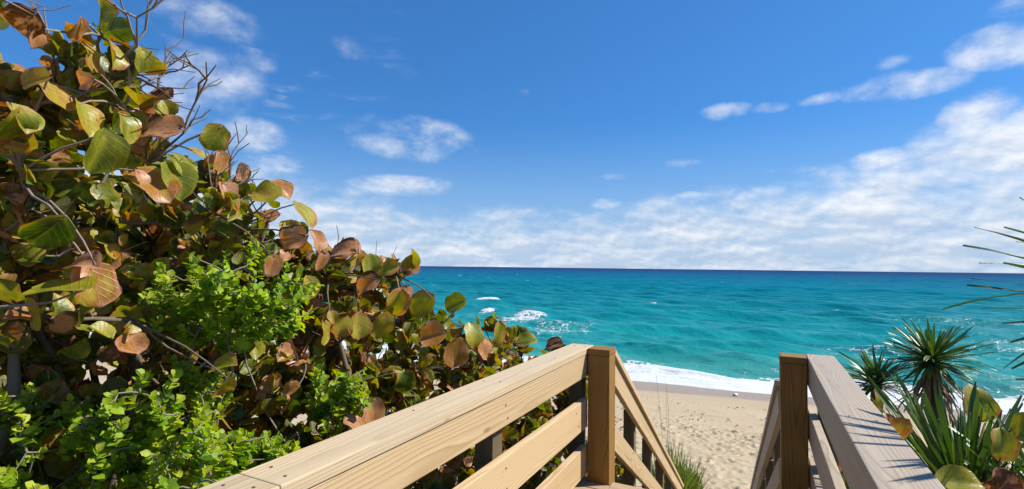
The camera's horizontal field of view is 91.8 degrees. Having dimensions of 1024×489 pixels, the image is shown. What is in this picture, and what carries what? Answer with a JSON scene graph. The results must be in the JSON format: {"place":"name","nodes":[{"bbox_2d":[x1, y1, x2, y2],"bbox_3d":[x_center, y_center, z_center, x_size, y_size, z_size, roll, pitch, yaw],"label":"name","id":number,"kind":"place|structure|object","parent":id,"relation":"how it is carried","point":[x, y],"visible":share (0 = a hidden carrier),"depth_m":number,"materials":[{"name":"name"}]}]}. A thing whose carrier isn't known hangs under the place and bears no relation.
{"place":"outdoors","nodes":[
{"label":"outdoors","id":0,"kind":"place"},
{"bbox_2d":[0,0,1023,272],"label":"sky","id":1,"kind":"structure","parent":0,"point":[791,135],"materials":[{"name":"blue"}]},
{"bbox_2d":[61,335,1023,488],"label":"sand","id":2,"kind":"structure","parent":0,"point":[729,456],"depth_m":15.95,"materials":[{"name":"beige sand"}]},
{"bbox_2d":[0,171,79,472],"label":"sea grape shrub","id":3,"kind":"object","parent":2,"relation":"on","point":[71,216],"depth_m":2.36,"materials":[{"name":"green plant"}]},
{"bbox_2d":[0,382,163,488],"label":"green shrub","id":4,"kind":"object","parent":2,"relation":"on","point":[25,414],"visible":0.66,"depth_m":1.52,"materials":[{"name":"green plant"}]},
{"bbox_2d":[0,0,198,471],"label":"sea grape shrub","id":5,"kind":"object","parent":2,"relation":"on","point":[40,207],"visible":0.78,"depth_m":1.52,"materials":[{"name":"green plant"}]},
{"bbox_2d":[0,0,291,488],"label":"sea grape shrub","id":6,"kind":"object","parent":2,"relation":"on","point":[123,336],"visible":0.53,"depth_m":1.76,"materials":[{"name":"green plant"}]},
{"bbox_2d":[61,354,238,488],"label":"green shrub","id":7,"kind":"object","parent":2,"relation":"on","point":[160,417],"visible":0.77,"depth_m":1.59,"materials":[{"name":"green plant"}]},
{"bbox_2d":[12,129,302,488],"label":"sea grape shrub","id":8,"kind":"object","parent":2,"relation":"on","point":[153,235],"visible":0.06,"depth_m":2.70,"materials":[{"name":"brown plant"}]},
{"bbox_2d":[73,331,275,423],"bbox_3d":[-3.025,1.013,4.428,1.886,2.349,2.171,-1,-3,27],"label":"sea grape shrub","id":9,"kind":"object","parent":2,"relation":"on","point":[269,357],"depth_m":4.36,"materials":[{"name":"brown plant"}]},
{"bbox_2d":[145,403,287,488],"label":"green shrub","id":10,"kind":"object","parent":2,"relation":"on","point":[221,471],"visible":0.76,"depth_m":1.51,"materials":[{"name":"green plant"}]},
{"bbox_2d":[137,236,323,484],"bbox_3d":[-1.067,0.923,1.866,0.589,1.916,0.675,2,-3,-33],"label":"green shrub","id":11,"kind":"object","parent":2,"relation":"on","point":[212,296],"visible":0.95,"depth_m":1.74,"materials":[{"name":"green plant"}]},
{"bbox_2d":[127,171,415,488],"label":"sea grape shrub","id":12,"kind":"object","parent":2,"relation":"on","point":[331,270],"visible":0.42,"depth_m":2.29,"materials":[{"name":"brown plant"}]},
{"bbox_2d":[244,429,300,468],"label":"green shrub","id":13,"kind":"object","parent":2,"relation":"on","point":[273,447],"visible":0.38,"depth_m":1.72,"materials":[{"name":"green plant"}]},
{"bbox_2d":[213,335,399,446],"bbox_3d":[-1.625,1.358,4.155,1.666,1.912,1.439,2,-3,-31],"label":"sea grape shrub","id":14,"kind":"object","parent":2,"relation":"on","point":[272,350],"visible":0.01,"depth_m":3.90,"materials":[{"name":"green plant"}]},
{"bbox_2d":[284,363,375,443],"bbox_3d":[-0.886,1.205,2.234,0.361,1.397,0.676,3,-4,-43],"label":"green shrub","id":15,"kind":"object","parent":2,"relation":"on","point":[338,400],"visible":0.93,"depth_m":2.09,"materials":[{"name":"green plant"}]},
{"bbox_2d":[280,241,494,488],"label":"sea grape shrub","id":16,"kind":"object","parent":2,"relation":"on","point":[409,312],"visible":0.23,"depth_m":2.88,"materials":[{"name":"green plant"}]},
{"bbox_2d":[199,343,615,488],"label":"wooden railing","id":17,"kind":"object","parent":2,"relation":"on","point":[402,449],"visible":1,"depth_m":2.04,"materials":[{"name":"brown wood"}]},
{"bbox_2d":[387,305,562,488],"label":"sea grape shrub","id":18,"kind":"object","parent":2,"relation":"on","point":[521,338],"visible":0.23,"depth_m":3.54,"materials":[{"name":"green plant"}]},
{"bbox_2d":[457,336,587,484],"bbox_3d":[0.026,1.745,4.569,1.347,1.943,1.333,-1,-3,27],"label":"sea grape shrub","id":19,"kind":"object","parent":2,"relation":"on","point":[561,402],"visible":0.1,"depth_m":4.23,"materials":[{"name":"green plant"}]},
{"bbox_2d":[555,440,620,483],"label":"sea grape shrub","id":20,"kind":"object","parent":2,"relation":"on","point":[564,449],"visible":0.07,"depth_m":4.98,"materials":[{"name":"green plant"}]},
{"bbox_2d":[563,452,641,483],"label":"sea grape shrub","id":21,"kind":"object","parent":2,"relation":"on","point":[618,466],"visible":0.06,"depth_m":5.64,"materials":[{"name":"green plant"}]},
{"bbox_2d":[573,476,643,488],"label":"deck","id":22,"kind":"structure","parent":2,"relation":"on","point":[583,483],"depth_m":3.02,"materials":[{"name":"brown wood"}]},
{"bbox_2d":[586,423,647,486],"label":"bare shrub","id":23,"kind":"object","parent":2,"relation":"on","point":[616,461],"visible":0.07,"depth_m":4.73,"materials":[{"name":"brown plant"}]},
{"bbox_2d":[552,399,765,432],"bbox_3d":[8.302,6.010,17.028,17.227,0.685,5.976,0,-3,20],"label":"seaweed","id":24,"kind":"object","parent":2,"relation":"on","point":[690,415],"visible":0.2,"depth_m":17.10,"materials":[{"name":"brown plant"}]},
{"bbox_2d":[677,462,716,488],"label":"dune grass","id":25,"kind":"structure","parent":2,"relation":"on","point":[697,483],"depth_m":9.17,"materials":[{"name":"green plant"}]},
{"bbox_2d":[779,352,944,488],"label":"wooden railing","id":26,"kind":"object","parent":2,"relation":"on","point":[848,426],"visible":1,"depth_m":2.08,"materials":[{"name":"brown wood"}]},
{"bbox_2d":[838,390,912,488],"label":"sea grape shrub","id":27,"kind":"object","parent":2,"relation":"on","point":[902,427],"visible":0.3,"depth_m":2.09,"materials":[{"name":"green plant"}]},
{"bbox_2d":[837,344,922,416],"bbox_3d":[3.696,2.258,5.090,0.797,2.480,0.874,2,-3,-26],"label":"yucca","id":28,"kind":"object","parent":2,"relation":"on","point":[871,370],"visible":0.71,"depth_m":5.07,"materials":[{"name":"leaf"},{"name":"bark"}]},
{"bbox_2d":[875,318,997,450],"bbox_3d":[4.213,2.129,4.950,0.941,2.810,0.929,1,-3,-12],"label":"yucca","id":29,"kind":"object","parent":2,"relation":"on","point":[931,354],"visible":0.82,"depth_m":4.91,"materials":[{"name":"leaf"},{"name":"bark"}]},
{"bbox_2d":[868,370,1023,488],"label":"yucca","id":30,"kind":"object","parent":2,"relation":"on","point":[944,447],"visible":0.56,"depth_m":2.36,"materials":[{"name":"green plant"}]},
{"bbox_2d":[935,464,1023,488],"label":"sea grape shrub","id":31,"kind":"object","parent":2,"relation":"on","point":[951,476],"visible":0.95,"depth_m":1.74,"materials":[{"name":"green plant"}]},
{"bbox_2d":[938,402,1023,481],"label":"yucca","id":32,"kind":"object","parent":2,"relation":"on","point":[1021,456],"visible":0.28,"depth_m":2.24,"materials":[{"name":"leaf"},{"name":"bark"}]},
{"bbox_2d":[943,197,1023,379],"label":"yucca","id":33,"kind":"object","parent":2,"relation":"on","point":[990,287],"visible":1,"depth_m":1.75,"materials":[{"name":"green plant"}]},
{"bbox_2d":[962,384,1023,470],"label":"sea grape shrub","id":34,"kind":"object","parent":2,"relation":"on","point":[1005,446],"visible":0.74,"depth_m":2.17,"materials":[{"name":"green plant"}]},
{"bbox_3d":[2.051,3.231,5.166,0.950,3.049,5.282,0,-3,23],"label":"staircase","id":35,"kind":"object","parent":2,"relation":"on","visible":0},
{"bbox_2d":[604,346,683,488],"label":"stair railing","id":36,"kind":"object","parent":35,"relation":"on","point":[635,414],"visible":0.91,"depth_m":4.19,"materials":[{"name":"brown wood"}]},
{"bbox_2d":[750,380,780,488],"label":"stair railing","id":37,"kind":"object","parent":35,"relation":"on","point":[767,473],"visible":0.77,"depth_m":3.85,"materials":[{"name":"brown wood"}]},
{"bbox_2d":[89,266,1023,414],"bbox_3d":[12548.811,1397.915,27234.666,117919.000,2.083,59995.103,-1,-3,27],"label":"sea","id":38,"kind":"structure","parent":0,"point":[735,330],"depth_m":63.27,"materials":[{"name":"teal liquid"}]},
{"bbox_2d":[637,378,706,488],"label":"dune grass","id":39,"kind":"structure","parent":0,"point":[685,479],"depth_m":8.64,"materials":[{"name":"green plant"}]}
]}

